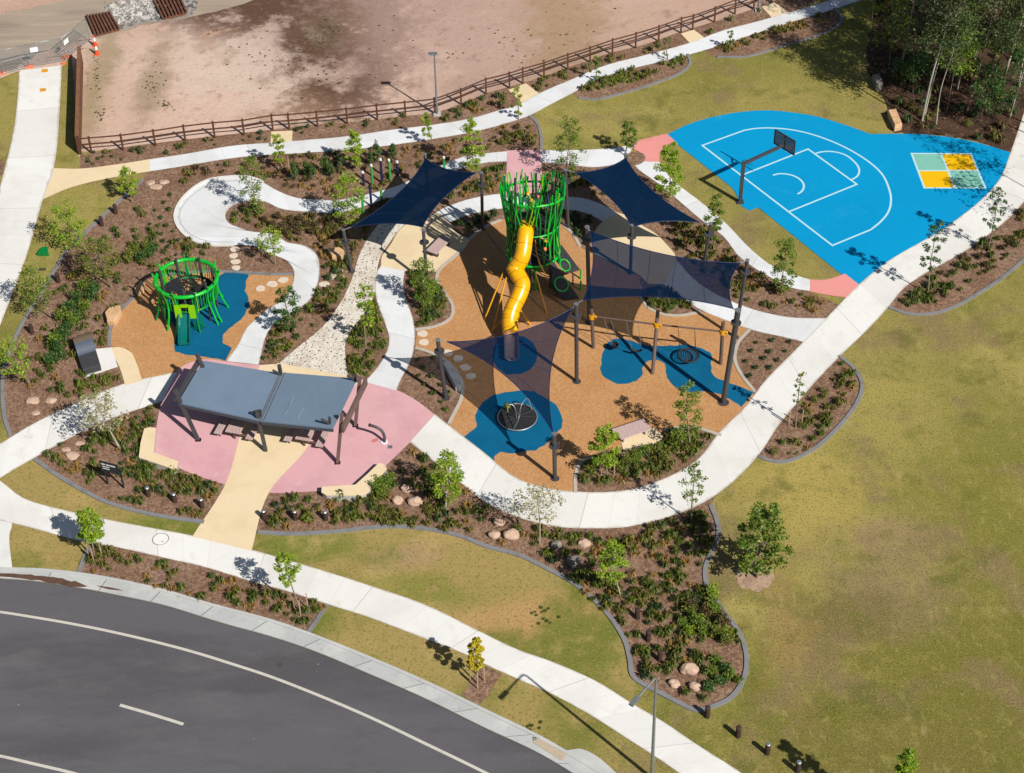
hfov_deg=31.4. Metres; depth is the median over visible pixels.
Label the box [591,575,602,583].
tussock
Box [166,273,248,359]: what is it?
blue rubber
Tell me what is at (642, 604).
tussock
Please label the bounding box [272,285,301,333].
young tree
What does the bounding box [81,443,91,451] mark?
tussock
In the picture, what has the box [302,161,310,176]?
columnar shrub
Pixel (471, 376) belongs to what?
stepping stone
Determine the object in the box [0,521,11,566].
footpath
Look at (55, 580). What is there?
mulch spill
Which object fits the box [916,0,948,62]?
gum tree
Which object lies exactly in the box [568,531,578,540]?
tussock
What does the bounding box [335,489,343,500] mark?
tussock
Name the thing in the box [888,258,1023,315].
edging
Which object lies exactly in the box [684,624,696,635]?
shrub
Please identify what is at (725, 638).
shrub
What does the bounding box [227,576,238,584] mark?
tussock
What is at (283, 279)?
stepping stone
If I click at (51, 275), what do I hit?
edging
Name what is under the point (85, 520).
young tree
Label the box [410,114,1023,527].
footpath
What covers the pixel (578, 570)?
tussock
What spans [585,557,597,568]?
tussock
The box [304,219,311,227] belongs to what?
shrub
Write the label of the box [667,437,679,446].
shrub
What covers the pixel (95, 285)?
shrub
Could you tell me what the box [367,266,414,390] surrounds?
footpath
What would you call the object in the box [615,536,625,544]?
tussock
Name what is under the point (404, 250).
sandstone coloured pad
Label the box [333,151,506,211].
footpath
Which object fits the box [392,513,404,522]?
tussock
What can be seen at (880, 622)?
lawn
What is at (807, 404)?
tussock
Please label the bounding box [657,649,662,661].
bollard
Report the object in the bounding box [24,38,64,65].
fence panel
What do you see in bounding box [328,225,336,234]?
shrub
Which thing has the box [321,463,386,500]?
seat wall
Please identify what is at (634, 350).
belt swing
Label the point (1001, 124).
tussock
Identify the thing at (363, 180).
sensory pole
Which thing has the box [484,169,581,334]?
climbing tower
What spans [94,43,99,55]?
traffic cone
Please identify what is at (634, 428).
slatted bench
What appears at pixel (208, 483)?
tussock
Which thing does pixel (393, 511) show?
tussock
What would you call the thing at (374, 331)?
tussock
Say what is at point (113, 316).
stone block
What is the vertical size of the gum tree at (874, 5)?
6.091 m
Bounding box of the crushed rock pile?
[104,0,168,24]
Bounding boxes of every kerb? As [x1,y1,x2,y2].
[0,570,580,772]
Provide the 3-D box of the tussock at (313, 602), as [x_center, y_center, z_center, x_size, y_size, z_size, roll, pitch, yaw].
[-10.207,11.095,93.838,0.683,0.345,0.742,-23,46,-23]
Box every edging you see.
[0,179,143,435]
[33,457,204,523]
[77,547,90,571]
[107,293,136,345]
[158,270,292,276]
[257,504,748,712]
[307,604,328,631]
[415,248,463,330]
[415,346,464,423]
[468,219,501,239]
[528,115,542,149]
[560,222,580,246]
[573,456,594,492]
[578,54,691,99]
[640,297,700,316]
[664,425,721,435]
[717,8,842,57]
[733,328,755,391]
[757,355,863,463]
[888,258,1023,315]
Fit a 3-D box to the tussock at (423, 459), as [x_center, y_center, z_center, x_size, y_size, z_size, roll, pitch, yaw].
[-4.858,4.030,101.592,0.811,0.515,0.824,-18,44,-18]
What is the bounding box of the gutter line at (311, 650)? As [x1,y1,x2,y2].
[0,578,571,772]
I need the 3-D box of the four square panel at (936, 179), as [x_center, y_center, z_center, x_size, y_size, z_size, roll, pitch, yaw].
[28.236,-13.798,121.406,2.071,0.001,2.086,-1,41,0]
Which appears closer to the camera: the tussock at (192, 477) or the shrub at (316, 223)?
the tussock at (192, 477)
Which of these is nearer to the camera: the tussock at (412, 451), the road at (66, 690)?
the road at (66, 690)
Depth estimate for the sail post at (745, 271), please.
106.27 m
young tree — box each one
[0,334,31,385]
[13,262,54,318]
[43,196,87,250]
[73,386,128,450]
[74,234,120,287]
[75,506,104,563]
[117,165,139,201]
[236,154,267,213]
[253,225,283,264]
[268,134,289,171]
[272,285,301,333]
[273,552,307,616]
[329,169,367,227]
[343,129,364,171]
[355,282,375,347]
[409,257,435,305]
[420,112,433,145]
[425,449,465,508]
[459,117,485,178]
[466,637,484,688]
[508,482,565,543]
[509,85,522,119]
[548,115,586,169]
[588,423,621,474]
[589,55,601,81]
[596,539,630,597]
[620,120,638,152]
[653,141,685,201]
[660,36,671,59]
[671,380,703,441]
[678,461,708,521]
[703,193,724,248]
[725,30,734,47]
[733,501,793,577]
[770,238,797,295]
[789,372,806,427]
[894,748,919,772]
[919,220,947,292]
[982,187,1006,251]
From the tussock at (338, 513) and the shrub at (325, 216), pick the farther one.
the shrub at (325, 216)
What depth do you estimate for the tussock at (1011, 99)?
127.93 m
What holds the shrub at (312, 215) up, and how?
on the mulch bed at (18, 392)
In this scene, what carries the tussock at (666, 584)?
on the mulch bed at (18, 392)
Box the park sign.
[99,460,124,487]
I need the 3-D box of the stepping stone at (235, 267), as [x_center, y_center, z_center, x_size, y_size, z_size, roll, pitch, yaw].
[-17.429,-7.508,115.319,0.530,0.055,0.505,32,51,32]
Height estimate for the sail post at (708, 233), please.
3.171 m
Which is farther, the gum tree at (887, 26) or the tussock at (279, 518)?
the gum tree at (887, 26)
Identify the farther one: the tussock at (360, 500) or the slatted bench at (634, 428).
the slatted bench at (634, 428)
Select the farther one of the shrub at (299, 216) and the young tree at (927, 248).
the shrub at (299, 216)
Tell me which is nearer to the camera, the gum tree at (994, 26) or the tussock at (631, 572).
the tussock at (631, 572)
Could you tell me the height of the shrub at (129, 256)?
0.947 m
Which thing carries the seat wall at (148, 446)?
on the mulch bed at (18, 392)
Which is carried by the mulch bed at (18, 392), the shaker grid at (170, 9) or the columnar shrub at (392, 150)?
the columnar shrub at (392, 150)
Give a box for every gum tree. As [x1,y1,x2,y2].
[866,1,916,69]
[869,0,916,40]
[889,0,948,99]
[889,25,935,88]
[901,0,914,60]
[913,0,982,120]
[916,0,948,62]
[916,1,959,82]
[918,0,993,123]
[929,20,995,108]
[951,0,1022,112]
[954,8,1014,94]
[957,0,999,90]
[969,0,1023,96]
[970,0,1023,117]
[970,64,1021,124]
[974,0,1021,58]
[985,13,1023,93]
[1003,12,1023,41]
[1004,10,1023,78]
[1009,69,1023,117]
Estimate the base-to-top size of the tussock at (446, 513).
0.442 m
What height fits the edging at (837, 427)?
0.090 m
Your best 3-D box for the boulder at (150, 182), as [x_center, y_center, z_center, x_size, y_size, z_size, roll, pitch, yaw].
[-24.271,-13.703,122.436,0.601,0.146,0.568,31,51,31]
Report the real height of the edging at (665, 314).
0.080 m
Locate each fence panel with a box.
[0,45,27,72]
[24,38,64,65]
[61,18,90,58]
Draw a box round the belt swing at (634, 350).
[626,322,641,351]
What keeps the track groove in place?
on the ride track
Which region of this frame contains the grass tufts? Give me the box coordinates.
[526,448,805,739]
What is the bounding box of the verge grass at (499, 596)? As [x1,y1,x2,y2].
[0,459,634,769]
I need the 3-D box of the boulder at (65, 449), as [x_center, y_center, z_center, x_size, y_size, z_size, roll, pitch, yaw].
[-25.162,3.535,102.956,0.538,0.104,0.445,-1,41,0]
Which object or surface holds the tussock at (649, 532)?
on the mulch bed at (18, 392)
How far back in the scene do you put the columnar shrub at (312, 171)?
121.93 m
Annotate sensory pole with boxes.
[361,171,364,185]
[361,192,364,213]
[369,186,372,206]
[370,164,373,183]
[379,158,382,181]
[387,159,390,179]
[396,160,398,175]
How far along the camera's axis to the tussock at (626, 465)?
100.68 m
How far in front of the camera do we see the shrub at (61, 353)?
108.42 m
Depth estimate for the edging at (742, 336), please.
107.81 m
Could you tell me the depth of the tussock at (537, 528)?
97.44 m
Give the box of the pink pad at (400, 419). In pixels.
[155,359,434,492]
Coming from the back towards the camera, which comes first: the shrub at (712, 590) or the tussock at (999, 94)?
the tussock at (999, 94)
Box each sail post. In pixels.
[341,228,354,273]
[419,229,428,284]
[434,338,449,400]
[477,171,485,230]
[549,432,559,481]
[563,168,571,228]
[571,302,581,383]
[582,225,591,324]
[627,224,635,245]
[701,222,713,260]
[717,308,740,405]
[736,258,750,338]
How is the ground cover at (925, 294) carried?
on the mulch bed at (18, 392)
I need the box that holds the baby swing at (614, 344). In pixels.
[604,319,618,348]
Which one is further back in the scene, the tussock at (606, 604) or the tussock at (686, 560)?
the tussock at (686, 560)
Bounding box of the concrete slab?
[81,347,117,375]
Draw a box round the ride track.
[177,178,332,364]
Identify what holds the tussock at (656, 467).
on the mulch bed at (18, 392)
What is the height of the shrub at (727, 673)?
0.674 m
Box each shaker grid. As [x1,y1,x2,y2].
[86,11,119,36]
[153,0,187,19]
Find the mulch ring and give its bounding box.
[735,564,774,591]
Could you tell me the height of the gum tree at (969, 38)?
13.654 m
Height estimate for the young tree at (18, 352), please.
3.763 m
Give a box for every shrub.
[42,350,59,366]
[47,331,64,342]
[50,337,66,352]
[50,345,69,362]
[54,305,68,323]
[54,326,70,342]
[56,319,75,337]
[60,299,76,312]
[66,311,81,327]
[68,288,82,306]
[68,309,83,324]
[75,300,91,313]
[76,276,90,290]
[83,285,101,301]
[88,280,100,293]
[122,249,135,263]
[126,244,140,257]
[133,250,145,262]
[141,237,153,249]
[141,246,155,260]
[149,240,159,251]
[261,215,269,222]
[269,219,276,226]
[269,225,277,234]
[273,211,281,219]
[282,227,289,235]
[286,213,293,220]
[288,218,297,225]
[289,159,299,180]
[293,227,301,235]
[295,213,303,221]
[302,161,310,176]
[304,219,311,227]
[307,226,315,234]
[308,161,316,179]
[308,211,316,218]
[312,220,319,226]
[319,154,328,173]
[322,214,329,220]
[325,219,332,226]
[326,161,334,176]
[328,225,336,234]
[336,152,343,168]
[367,149,373,165]
[368,479,381,494]
[373,139,382,162]
[373,474,385,483]
[375,484,389,497]
[380,477,392,491]
[383,471,396,482]
[387,143,396,158]
[409,276,420,287]
[412,287,423,297]
[431,284,441,293]
[585,460,598,476]
[613,459,624,472]
[622,452,634,464]
[631,449,643,463]
[637,443,650,457]
[651,441,662,452]
[658,447,670,461]
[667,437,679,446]
[677,616,688,628]
[681,599,697,620]
[683,596,698,609]
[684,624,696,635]
[688,611,705,629]
[698,602,713,616]
[698,622,709,634]
[702,679,716,694]
[705,595,720,615]
[705,619,721,638]
[705,662,718,678]
[706,581,720,597]
[708,651,722,666]
[714,674,728,688]
[715,612,730,629]
[718,660,731,674]
[719,629,734,645]
[721,625,732,634]
[722,667,735,681]
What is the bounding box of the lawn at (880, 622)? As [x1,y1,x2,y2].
[0,0,1023,772]
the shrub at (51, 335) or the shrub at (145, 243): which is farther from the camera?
the shrub at (145, 243)
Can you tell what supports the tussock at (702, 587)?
on the mulch bed at (18, 392)
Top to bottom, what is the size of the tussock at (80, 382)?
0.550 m
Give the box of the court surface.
[668,110,1009,283]
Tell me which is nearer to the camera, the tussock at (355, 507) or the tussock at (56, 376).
the tussock at (355, 507)
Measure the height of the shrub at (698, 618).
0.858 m
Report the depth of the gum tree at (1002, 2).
121.43 m
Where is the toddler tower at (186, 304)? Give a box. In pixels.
[151,253,228,345]
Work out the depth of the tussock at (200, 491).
99.89 m
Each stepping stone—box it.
[229,253,237,258]
[230,247,238,251]
[230,259,240,263]
[232,265,239,269]
[256,285,264,290]
[266,281,276,286]
[278,277,288,282]
[319,281,329,286]
[417,330,427,336]
[418,339,428,345]
[443,349,452,355]
[453,355,462,361]
[459,364,470,370]
[465,373,475,379]
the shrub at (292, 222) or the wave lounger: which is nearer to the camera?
the wave lounger
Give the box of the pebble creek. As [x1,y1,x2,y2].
[280,224,404,375]
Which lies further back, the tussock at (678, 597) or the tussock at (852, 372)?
the tussock at (852, 372)
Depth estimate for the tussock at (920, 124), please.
125.76 m
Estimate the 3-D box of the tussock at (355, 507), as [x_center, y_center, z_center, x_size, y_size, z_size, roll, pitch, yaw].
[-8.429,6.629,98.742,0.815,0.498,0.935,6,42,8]
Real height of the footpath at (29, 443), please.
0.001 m
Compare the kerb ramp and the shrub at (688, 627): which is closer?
the kerb ramp
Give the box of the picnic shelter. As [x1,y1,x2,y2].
[173,353,367,464]
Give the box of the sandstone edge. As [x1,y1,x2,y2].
[276,363,347,377]
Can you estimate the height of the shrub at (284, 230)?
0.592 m
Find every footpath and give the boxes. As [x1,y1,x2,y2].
[0,372,176,477]
[0,481,740,772]
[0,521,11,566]
[150,0,860,170]
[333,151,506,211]
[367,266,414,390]
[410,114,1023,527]
[431,194,616,221]
[541,144,631,166]
[635,152,810,290]
[692,301,825,341]
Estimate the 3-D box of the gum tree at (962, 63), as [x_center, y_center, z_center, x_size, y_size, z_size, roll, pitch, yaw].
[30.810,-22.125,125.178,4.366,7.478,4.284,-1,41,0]
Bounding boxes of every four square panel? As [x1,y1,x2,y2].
[913,154,946,169]
[919,171,952,186]
[942,154,976,169]
[949,171,983,186]
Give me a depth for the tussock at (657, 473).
100.49 m
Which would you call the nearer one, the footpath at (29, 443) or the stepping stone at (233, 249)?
the footpath at (29, 443)
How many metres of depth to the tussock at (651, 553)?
96.04 m
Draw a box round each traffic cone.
[92,34,97,46]
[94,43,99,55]
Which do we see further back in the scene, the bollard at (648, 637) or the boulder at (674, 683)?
the bollard at (648, 637)
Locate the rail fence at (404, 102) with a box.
[77,0,771,153]
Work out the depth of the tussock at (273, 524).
97.96 m
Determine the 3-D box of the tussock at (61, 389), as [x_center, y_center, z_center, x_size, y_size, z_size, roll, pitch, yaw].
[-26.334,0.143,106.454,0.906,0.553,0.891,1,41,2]
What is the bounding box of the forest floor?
[866,0,1023,151]
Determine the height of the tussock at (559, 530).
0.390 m
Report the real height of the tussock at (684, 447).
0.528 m
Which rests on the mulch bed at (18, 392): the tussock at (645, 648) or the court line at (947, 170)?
the tussock at (645, 648)
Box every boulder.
[26,396,38,403]
[30,410,39,415]
[46,397,56,403]
[61,447,70,451]
[65,451,79,459]
[75,441,84,445]
[145,180,154,185]
[149,184,161,189]
[159,180,168,184]
[391,496,402,504]
[401,484,412,492]
[407,496,422,506]
[488,530,500,539]
[493,517,505,526]
[503,528,519,539]
[551,540,563,549]
[566,555,580,567]
[577,539,590,548]
[668,679,679,688]
[679,662,699,674]
[688,681,700,690]
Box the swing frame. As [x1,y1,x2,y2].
[589,306,727,373]
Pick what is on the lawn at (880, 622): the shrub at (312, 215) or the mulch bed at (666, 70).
the mulch bed at (666, 70)
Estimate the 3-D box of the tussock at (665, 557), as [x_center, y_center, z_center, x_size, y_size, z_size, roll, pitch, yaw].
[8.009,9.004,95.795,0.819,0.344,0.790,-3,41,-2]
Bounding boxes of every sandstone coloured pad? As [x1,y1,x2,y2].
[111,347,141,384]
[381,212,469,270]
[595,213,674,255]
[622,427,662,454]
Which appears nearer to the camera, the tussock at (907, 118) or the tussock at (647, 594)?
the tussock at (647, 594)
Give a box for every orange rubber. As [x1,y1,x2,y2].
[111,273,293,378]
[416,219,753,490]
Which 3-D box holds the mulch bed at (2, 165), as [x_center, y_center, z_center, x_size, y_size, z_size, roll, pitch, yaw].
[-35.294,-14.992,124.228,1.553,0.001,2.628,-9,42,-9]
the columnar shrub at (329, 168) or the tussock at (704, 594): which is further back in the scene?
the columnar shrub at (329, 168)
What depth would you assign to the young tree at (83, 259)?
112.09 m
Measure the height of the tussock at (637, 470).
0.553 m
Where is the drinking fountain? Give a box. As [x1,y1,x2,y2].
[368,423,387,443]
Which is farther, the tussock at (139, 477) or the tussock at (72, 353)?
the tussock at (72, 353)
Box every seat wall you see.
[139,427,178,474]
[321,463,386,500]
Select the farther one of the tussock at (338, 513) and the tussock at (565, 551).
the tussock at (338, 513)
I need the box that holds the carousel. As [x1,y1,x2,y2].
[497,398,537,430]
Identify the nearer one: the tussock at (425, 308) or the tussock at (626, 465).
the tussock at (626, 465)
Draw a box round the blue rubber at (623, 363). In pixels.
[600,338,753,406]
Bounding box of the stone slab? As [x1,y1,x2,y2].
[443,360,462,391]
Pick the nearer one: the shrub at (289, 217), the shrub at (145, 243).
the shrub at (145, 243)
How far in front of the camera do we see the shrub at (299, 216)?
118.64 m
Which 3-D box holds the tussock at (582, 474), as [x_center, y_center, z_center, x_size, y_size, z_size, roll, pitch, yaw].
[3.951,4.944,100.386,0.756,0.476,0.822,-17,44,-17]
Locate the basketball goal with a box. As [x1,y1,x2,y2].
[736,129,795,203]
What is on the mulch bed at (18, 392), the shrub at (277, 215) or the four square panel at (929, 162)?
the shrub at (277, 215)
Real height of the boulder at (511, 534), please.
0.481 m
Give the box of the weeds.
[77,6,615,119]
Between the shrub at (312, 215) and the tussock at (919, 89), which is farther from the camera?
the tussock at (919, 89)
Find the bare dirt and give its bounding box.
[0,0,774,155]
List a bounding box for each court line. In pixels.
[701,130,870,245]
[745,127,891,229]
[745,148,857,211]
[773,173,804,193]
[816,151,859,179]
[911,153,985,187]
[918,170,977,170]
[941,154,955,187]
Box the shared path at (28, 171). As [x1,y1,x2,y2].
[0,65,61,324]
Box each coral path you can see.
[634,134,675,161]
[810,274,858,296]
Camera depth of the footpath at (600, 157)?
124.02 m
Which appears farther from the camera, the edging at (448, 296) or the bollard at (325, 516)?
the edging at (448, 296)
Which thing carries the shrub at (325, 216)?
on the mulch bed at (18, 392)
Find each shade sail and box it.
[345,156,479,229]
[440,306,573,431]
[567,155,708,226]
[578,229,745,309]
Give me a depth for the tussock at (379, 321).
110.71 m
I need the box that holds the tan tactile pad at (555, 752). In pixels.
[532,738,566,759]
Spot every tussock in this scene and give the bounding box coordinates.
[45,339,52,349]
[51,373,60,380]
[55,383,67,394]
[68,349,77,356]
[71,460,83,467]
[75,378,85,386]
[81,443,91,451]
[83,554,92,563]
[84,377,93,385]
[87,435,98,445]
[88,467,101,477]
[89,429,100,440]
[92,542,103,551]
[95,550,105,558]
[102,544,114,552]
[107,432,116,441]
[111,551,124,560]
[114,425,126,433]
[122,466,129,473]
[124,457,137,465]
[132,495,147,506]
[134,471,145,482]
[142,463,151,473]
[154,485,164,493]
[167,465,178,474]
[172,488,182,495]
[176,482,186,491]
[176,581,187,591]
[178,471,190,482]
[188,474,200,483]
[191,509,204,519]
[195,591,208,599]
[196,485,206,496]
[203,479,213,488]
[203,491,214,501]
[224,591,234,599]
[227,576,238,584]
[231,586,240,597]
[247,587,257,593]
[259,589,272,599]
[267,518,280,529]
[272,514,283,524]
[272,603,284,613]
[290,491,302,503]
[299,514,311,522]
[300,616,311,624]
[301,605,311,615]
[302,506,313,516]
[308,597,319,606]
[330,509,343,519]
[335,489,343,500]
[343,512,354,522]
[344,507,352,514]
[352,503,360,514]
[354,495,366,505]
[367,491,380,500]
[367,502,379,510]
[369,326,379,337]
[373,513,385,523]
[374,316,383,324]
[381,516,393,527]
[382,493,392,500]
[388,507,402,514]
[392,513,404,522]
[406,476,414,484]
[408,447,417,456]
[418,316,430,324]
[418,453,428,463]
[419,306,427,313]
[424,309,433,315]
[424,489,434,498]
[433,514,444,522]
[439,497,449,505]
[442,508,452,516]
[461,499,473,508]
[462,487,471,495]
[533,523,546,532]
[544,547,555,557]
[547,554,558,563]
[550,532,560,540]
[554,526,565,537]
[560,546,571,556]
[566,571,579,581]
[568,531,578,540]
[572,566,583,574]
[578,472,586,480]
[578,474,590,483]
[579,568,593,578]
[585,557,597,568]
[590,548,602,557]
[590,579,602,589]
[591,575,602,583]
[593,475,604,487]
[601,474,612,485]
[601,601,613,610]
[602,594,613,601]
[604,582,619,593]
[611,589,623,596]
[612,583,625,589]
[613,605,627,614]
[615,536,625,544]
[617,476,628,484]
[617,550,627,556]
[618,461,631,471]
[620,538,634,548]
[625,447,637,455]
[627,568,637,576]
[628,594,637,602]
[631,534,640,542]
[632,465,642,474]
[632,586,644,594]
[633,593,647,602]
[637,598,650,608]
[638,644,650,655]
[639,532,649,543]
[639,669,652,681]
[641,660,654,668]
[642,588,653,599]
[643,528,654,539]
[644,469,654,476]
[644,580,655,590]
[644,609,653,618]
[644,664,655,672]
[646,460,654,470]
[646,521,657,530]
[647,462,661,474]
[648,550,657,558]
[649,444,657,453]
[650,468,664,476]
[651,582,662,594]
[652,627,661,635]
[653,602,664,612]
[655,519,669,529]
[655,613,669,623]
[657,460,666,468]
[660,439,669,447]
[660,539,669,546]
[660,579,673,588]
[661,553,670,562]
[661,660,674,671]
[662,462,673,471]
[663,528,676,540]
[663,624,674,635]
[663,666,675,676]
[664,301,676,310]
[664,576,675,586]
[666,447,673,454]
[667,638,675,645]
[668,648,680,658]
[670,657,680,667]
[671,592,685,603]
[672,570,684,579]
[672,646,684,653]
[673,443,680,451]
[674,639,686,647]
[676,628,687,636]
[676,634,690,644]
[678,523,688,534]
[679,442,690,451]
[679,555,692,565]
[681,686,691,697]
[682,631,695,641]
[682,655,692,663]
[683,590,693,601]
[689,444,700,452]
[690,509,699,516]
[692,594,702,603]
[692,652,706,664]
[694,583,706,591]
[694,589,705,597]
[696,548,704,557]
[699,519,709,531]
[700,591,710,599]
[700,664,707,675]
[702,534,715,541]
[703,538,714,547]
[730,628,739,636]
[733,673,743,685]
[788,437,799,445]
[801,401,812,408]
[804,416,817,424]
[835,395,846,406]
[837,370,849,380]
[845,368,858,376]
[847,383,858,391]
[893,95,904,104]
[901,113,913,122]
[902,99,914,108]
[914,83,926,94]
[916,121,930,129]
[926,67,939,75]
[927,82,940,92]
[928,274,939,280]
[929,95,936,104]
[929,288,938,296]
[932,62,942,72]
[955,102,966,109]
[968,106,980,117]
[975,237,986,248]
[989,130,1001,141]
[994,89,1007,99]
[994,119,1008,130]
[995,135,1008,143]
[996,72,1007,79]
[1006,92,1018,102]
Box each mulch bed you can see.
[0,159,4,174]
[4,116,837,707]
[80,0,818,168]
[81,546,323,630]
[462,666,501,704]
[573,55,688,97]
[627,152,644,165]
[705,9,839,56]
[760,358,859,459]
[890,202,1023,312]
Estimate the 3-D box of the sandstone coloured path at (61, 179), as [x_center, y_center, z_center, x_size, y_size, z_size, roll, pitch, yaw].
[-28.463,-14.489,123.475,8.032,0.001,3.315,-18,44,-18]
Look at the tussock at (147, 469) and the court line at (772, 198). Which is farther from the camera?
the court line at (772, 198)
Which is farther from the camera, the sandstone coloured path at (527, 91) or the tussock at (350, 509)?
the sandstone coloured path at (527, 91)
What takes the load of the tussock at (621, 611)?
on the mulch bed at (18, 392)
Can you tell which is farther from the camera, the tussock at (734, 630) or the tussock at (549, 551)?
the tussock at (549, 551)
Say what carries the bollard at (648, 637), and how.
on the mulch bed at (18, 392)
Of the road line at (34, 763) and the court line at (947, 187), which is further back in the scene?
the court line at (947, 187)
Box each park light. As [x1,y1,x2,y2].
[428,52,440,116]
[755,0,761,11]
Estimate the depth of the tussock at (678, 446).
102.02 m
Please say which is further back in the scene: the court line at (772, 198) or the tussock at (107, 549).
the court line at (772, 198)
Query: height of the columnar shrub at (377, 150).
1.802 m
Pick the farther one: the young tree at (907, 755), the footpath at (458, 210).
the footpath at (458, 210)
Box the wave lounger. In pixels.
[72,332,101,373]
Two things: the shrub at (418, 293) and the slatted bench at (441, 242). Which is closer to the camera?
the shrub at (418, 293)
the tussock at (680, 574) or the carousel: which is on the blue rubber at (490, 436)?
the carousel
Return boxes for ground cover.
[20,0,1023,660]
[27,18,850,674]
[35,14,1023,703]
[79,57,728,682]
[86,0,1022,670]
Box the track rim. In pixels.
[173,175,263,246]
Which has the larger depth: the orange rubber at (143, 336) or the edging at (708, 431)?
the orange rubber at (143, 336)
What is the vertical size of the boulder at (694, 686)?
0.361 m
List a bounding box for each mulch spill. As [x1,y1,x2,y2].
[0,573,86,586]
[97,585,121,590]
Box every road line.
[0,611,487,772]
[0,755,75,772]
[120,704,183,724]
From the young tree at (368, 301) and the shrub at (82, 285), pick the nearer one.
the young tree at (368, 301)
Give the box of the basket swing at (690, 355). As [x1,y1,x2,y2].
[677,329,699,362]
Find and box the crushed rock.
[104,0,197,28]
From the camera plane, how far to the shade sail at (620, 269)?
103.97 m
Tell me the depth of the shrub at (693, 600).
92.75 m
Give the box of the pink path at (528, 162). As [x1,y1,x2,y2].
[506,150,541,195]
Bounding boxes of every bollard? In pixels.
[28,323,33,334]
[55,272,60,282]
[65,257,71,267]
[98,216,103,226]
[112,204,117,214]
[145,486,150,496]
[171,492,176,503]
[198,498,204,508]
[261,509,266,520]
[292,510,297,520]
[322,510,327,521]
[635,607,639,619]
[645,630,650,642]
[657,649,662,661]
[704,705,710,718]
[735,725,741,738]
[764,742,770,755]
[795,760,801,772]
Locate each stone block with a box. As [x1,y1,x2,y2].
[105,305,121,326]
[134,280,145,295]
[328,247,343,261]
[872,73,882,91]
[887,109,901,131]
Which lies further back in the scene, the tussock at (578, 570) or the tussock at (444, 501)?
the tussock at (444, 501)
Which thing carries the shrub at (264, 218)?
on the mulch bed at (18, 392)
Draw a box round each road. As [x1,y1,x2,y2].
[0,0,251,70]
[0,579,570,772]
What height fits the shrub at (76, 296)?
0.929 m
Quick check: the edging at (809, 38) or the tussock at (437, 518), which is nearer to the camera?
the tussock at (437, 518)
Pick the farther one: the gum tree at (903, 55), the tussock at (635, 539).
the gum tree at (903, 55)
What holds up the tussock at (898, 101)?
on the forest floor
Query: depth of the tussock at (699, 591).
93.77 m
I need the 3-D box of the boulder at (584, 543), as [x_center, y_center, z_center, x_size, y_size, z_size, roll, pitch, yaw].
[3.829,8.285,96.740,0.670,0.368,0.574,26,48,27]
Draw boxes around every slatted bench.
[426,235,451,256]
[611,419,651,442]
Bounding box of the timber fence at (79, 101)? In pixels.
[75,46,82,154]
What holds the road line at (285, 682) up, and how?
on the road at (66, 690)
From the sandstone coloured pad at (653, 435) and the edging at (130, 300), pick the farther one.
the edging at (130, 300)
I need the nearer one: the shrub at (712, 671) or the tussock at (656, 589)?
the shrub at (712, 671)
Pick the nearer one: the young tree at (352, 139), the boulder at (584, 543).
the boulder at (584, 543)
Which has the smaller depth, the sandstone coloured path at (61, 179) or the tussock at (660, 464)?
the tussock at (660, 464)
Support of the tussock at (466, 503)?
on the mulch bed at (18, 392)
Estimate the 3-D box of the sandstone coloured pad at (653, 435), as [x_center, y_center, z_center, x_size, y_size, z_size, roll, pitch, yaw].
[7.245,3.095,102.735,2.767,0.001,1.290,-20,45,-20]
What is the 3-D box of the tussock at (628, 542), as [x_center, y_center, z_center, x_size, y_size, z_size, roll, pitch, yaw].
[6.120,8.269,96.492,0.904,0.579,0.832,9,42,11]
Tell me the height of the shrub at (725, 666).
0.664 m
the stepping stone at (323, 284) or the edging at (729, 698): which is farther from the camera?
the stepping stone at (323, 284)
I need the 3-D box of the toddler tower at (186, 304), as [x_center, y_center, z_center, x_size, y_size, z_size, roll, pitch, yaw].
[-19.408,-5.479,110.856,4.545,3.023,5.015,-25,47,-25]
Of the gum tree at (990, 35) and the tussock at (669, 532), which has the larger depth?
the gum tree at (990, 35)
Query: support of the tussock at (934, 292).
on the mulch bed at (1007, 228)
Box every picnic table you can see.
[214,416,258,441]
[283,428,329,448]
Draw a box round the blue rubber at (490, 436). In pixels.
[464,390,562,459]
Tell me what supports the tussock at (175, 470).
on the mulch bed at (18, 392)
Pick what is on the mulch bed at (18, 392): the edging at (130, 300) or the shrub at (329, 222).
the shrub at (329, 222)
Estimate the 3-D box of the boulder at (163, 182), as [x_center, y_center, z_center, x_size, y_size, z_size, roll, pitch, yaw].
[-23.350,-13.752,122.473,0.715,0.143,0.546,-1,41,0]
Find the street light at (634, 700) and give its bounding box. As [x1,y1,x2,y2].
[629,677,656,772]
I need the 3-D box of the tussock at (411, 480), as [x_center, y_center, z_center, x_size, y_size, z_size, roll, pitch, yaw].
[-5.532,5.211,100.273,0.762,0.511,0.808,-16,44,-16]
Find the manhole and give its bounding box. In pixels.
[152,533,168,544]
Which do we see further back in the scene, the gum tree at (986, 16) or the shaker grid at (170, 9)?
the shaker grid at (170, 9)
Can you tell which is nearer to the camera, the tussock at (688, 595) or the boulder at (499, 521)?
the tussock at (688, 595)
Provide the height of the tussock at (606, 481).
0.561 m
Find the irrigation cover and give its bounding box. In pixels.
[37,247,48,255]
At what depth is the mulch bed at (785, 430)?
104.15 m
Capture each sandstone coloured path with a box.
[43,159,149,198]
[193,364,356,550]
[270,131,292,142]
[509,83,538,102]
[681,30,703,42]
[762,2,788,16]
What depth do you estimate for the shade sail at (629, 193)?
114.36 m
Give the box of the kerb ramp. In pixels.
[563,749,615,772]
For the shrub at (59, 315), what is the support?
on the mulch bed at (18, 392)
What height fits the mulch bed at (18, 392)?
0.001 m
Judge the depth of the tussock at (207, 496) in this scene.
99.71 m
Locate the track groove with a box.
[179,180,238,241]

